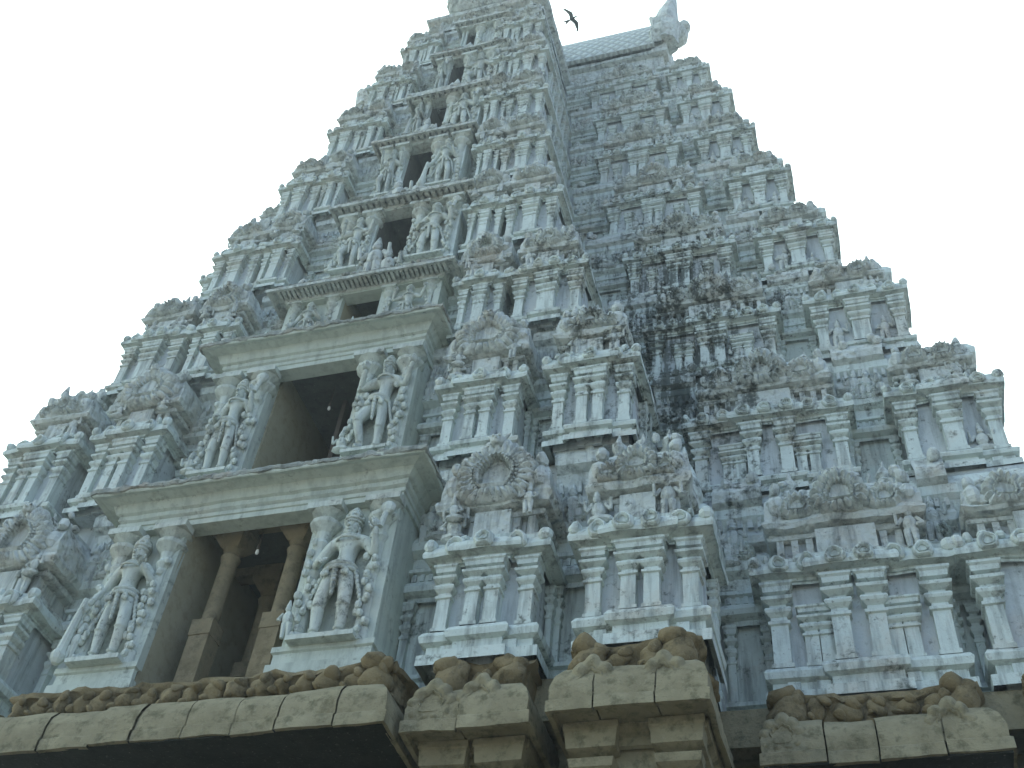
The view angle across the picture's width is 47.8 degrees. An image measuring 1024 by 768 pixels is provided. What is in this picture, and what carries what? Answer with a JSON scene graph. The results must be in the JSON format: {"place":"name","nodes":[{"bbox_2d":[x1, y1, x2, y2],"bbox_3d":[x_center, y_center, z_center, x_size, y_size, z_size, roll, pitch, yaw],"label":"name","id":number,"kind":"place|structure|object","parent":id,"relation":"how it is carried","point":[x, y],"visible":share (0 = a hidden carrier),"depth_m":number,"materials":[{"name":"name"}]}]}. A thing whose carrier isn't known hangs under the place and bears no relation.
{"place":"outdoors","nodes":[
{"label":"outdoors","id":0,"kind":"place"},
{"bbox_2d":[0,0,1023,482],"label":"sky","id":1,"kind":"structure","parent":0,"point":[137,136],"materials":[{"name":"white"}]},
{"bbox_2d":[562,8,578,32],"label":"kite bird","id":2,"kind":"object","parent":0,"point":[573,19],"visible":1,"depth_m":47.62},
{"label":"ground","id":3,"kind":"structure","parent":0,"visible":0},
{"bbox_2d":[0,624,1023,767],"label":"stone base","id":4,"kind":"object","parent":3,"relation":"on","point":[653,702],"visible":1,"depth_m":16.61,"materials":[{"name":"stone"}]},
{"bbox_2d":[0,0,1023,718],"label":"temple tower","id":5,"kind":"structure","parent":4,"relation":"on","point":[678,368],"depth_m":23.15,"materials":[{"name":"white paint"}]},
{"bbox_2d":[50,535,155,668],"bbox_3d":[-7.073,3.820,20.740,1.498,2.892,0.673,-17,-52,21],"label":"guardian statue","id":6,"kind":"object","parent":5,"relation":"attached to","point":[123,600],"visible":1,"depth_m":20.35,"materials":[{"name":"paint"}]},
{"bbox_2d":[179,373,268,477],"bbox_3d":[-6.178,0.910,25.002,1.463,3.050,0.672,-9,-49,14],"label":"guardian statue","id":7,"kind":"object","parent":5,"relation":"attached to","point":[227,433],"visible":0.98,"depth_m":24.71,"materials":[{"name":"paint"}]},
{"bbox_2d":[43,444,444,692],"bbox_3d":[-4.375,4.804,21.473,7.001,4.810,4.880,-9,-49,14],"label":"doorway","id":8,"kind":"structure","parent":5,"relation":"in","point":[216,604],"depth_m":21.14,"materials":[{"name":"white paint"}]},
{"bbox_2d":[255,532,263,554],"bbox_3d":[-4.750,3.003,21.776,0.072,0.535,0.072,-9,-49,14],"label":"hanging bulb","id":9,"kind":"object","parent":5,"relation":"hanging from","point":[257,549],"visible":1,"depth_m":21.66,"materials":[{"name":"white glass"}]},
{"bbox_2d":[284,302,321,329],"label":"guardian statue","id":10,"kind":"object","parent":5,"relation":"attached to","point":[304,317],"visible":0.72,"depth_m":28.21,"materials":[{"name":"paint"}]},
{"bbox_2d":[194,301,454,470],"bbox_3d":[-3.929,1.737,25.946,6.036,5.483,4.684,-9,-49,14],"label":"doorway","id":11,"kind":"structure","parent":5,"relation":"in","point":[291,421],"depth_m":25.91,"materials":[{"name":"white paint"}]},
{"bbox_2d":[327,385,335,410],"bbox_3d":[-4.117,0.314,26.452,0.072,0.825,0.072,-9,-49,14],"label":"hanging bulb","id":12,"kind":"object","parent":5,"relation":"hanging from","point":[329,406],"visible":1,"depth_m":26.27,"materials":[{"name":"white glass"}]},
{"bbox_2d":[277,501,395,646],"bbox_3d":[-2.961,3.193,19.685,1.784,2.892,0.637,-9,-49,14],"label":"guardian statue","id":13,"kind":"object","parent":5,"relation":"attached to","point":[341,572],"visible":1,"depth_m":19.40,"materials":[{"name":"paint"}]},
{"bbox_2d":[323,214,376,275],"bbox_3d":[-4.263,-3.737,30.778,1.208,2.538,0.606,-9,-49,14],"label":"guardian statue","id":14,"kind":"object","parent":5,"relation":"attached to","point":[354,238],"visible":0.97,"depth_m":30.55,"materials":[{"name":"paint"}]},
{"bbox_2d":[265,255,463,330],"bbox_3d":[-3.451,-0.960,28.605,5.064,3.102,3.040,-9,-49,14],"label":"doorway","id":15,"kind":"structure","parent":5,"relation":"in","point":[345,296],"depth_m":28.46,"materials":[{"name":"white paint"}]},
{"bbox_2d":[331,353,416,454],"bbox_3d":[-2.820,0.375,24.119,1.573,3.050,0.729,-9,-49,14],"label":"guardian statue","id":16,"kind":"object","parent":5,"relation":"attached to","point":[378,405],"visible":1,"depth_m":23.86,"materials":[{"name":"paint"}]},
{"bbox_2d":[369,147,404,196],"bbox_3d":[-3.615,-6.231,34.156,0.716,2.695,0.602,-1,-48,8],"label":"guardian statue","id":17,"kind":"object","parent":5,"relation":"attached to","point":[391,165],"visible":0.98,"depth_m":34.08,"materials":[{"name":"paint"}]},
{"bbox_2d":[322,176,475,279],"bbox_3d":[-2.761,-3.132,31.314,4.254,4.322,2.961,-9,-49,14],"label":"doorway","id":18,"kind":"structure","parent":5,"relation":"in","point":[396,213],"depth_m":31.28,"materials":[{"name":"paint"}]},
{"bbox_2d":[392,282,427,310],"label":"guardian statue","id":19,"kind":"object","parent":5,"relation":"attached to","point":[407,297],"visible":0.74,"depth_m":27.67,"materials":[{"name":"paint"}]},
{"bbox_2d":[403,102,424,133],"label":"guardian statue","id":20,"kind":"object","parent":5,"relation":"attached to","point":[416,119],"visible":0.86,"depth_m":37.06,"materials":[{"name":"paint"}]},
{"bbox_2d":[371,119,479,194],"bbox_3d":[-2.489,-5.739,34.579,3.435,4.473,2.431,-9,-49,14],"label":"doorway","id":21,"kind":"structure","parent":5,"relation":"in","point":[407,175],"depth_m":34.73,"materials":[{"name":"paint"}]},
{"bbox_2d":[397,195,460,261],"bbox_3d":[-2.126,-4.046,30.246,1.495,2.538,0.558,-9,-49,14],"label":"guardian statue","id":22,"kind":"object","parent":5,"relation":"attached to","point":[428,226],"visible":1,"depth_m":30.01,"materials":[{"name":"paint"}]},
{"bbox_2d":[416,138,457,185],"bbox_3d":[-2.074,-6.462,33.764,1.050,2.695,0.621,-19,-52,23],"label":"guardian statue","id":23,"kind":"object","parent":5,"relation":"attached to","point":[445,153],"visible":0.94,"depth_m":33.49,"materials":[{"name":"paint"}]},
{"bbox_2d":[433,58,451,88],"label":"guardian statue","id":24,"kind":"object","parent":5,"relation":"attached to","point":[440,75],"visible":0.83,"depth_m":40.28,"materials":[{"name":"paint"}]},
{"bbox_2d":[405,76,491,174],"bbox_3d":[-1.950,-8.157,37.496,3.000,3.903,1.971,-9,-49,14],"label":"doorway","id":25,"kind":"structure","parent":5,"relation":"in","point":[435,100],"depth_m":37.71,"materials":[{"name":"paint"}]},
{"bbox_2d":[447,87,481,123],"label":"guardian statue","id":26,"kind":"object","parent":5,"relation":"attached to","point":[459,109],"visible":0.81,"depth_m":36.86,"materials":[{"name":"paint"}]},
{"bbox_2d":[429,37,504,124],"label":"doorway","id":27,"kind":"structure","parent":5,"relation":"in","point":[459,56],"depth_m":40.88,"materials":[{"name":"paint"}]},
{"bbox_2d":[465,48,496,80],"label":"guardian statue","id":28,"kind":"object","parent":5,"relation":"attached to","point":[477,66],"visible":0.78,"depth_m":39.99,"materials":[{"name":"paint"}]},
{"bbox_2d":[454,9,509,75],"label":"doorway","id":29,"kind":"structure","parent":5,"relation":"in","point":[473,30],"depth_m":43.53,"materials":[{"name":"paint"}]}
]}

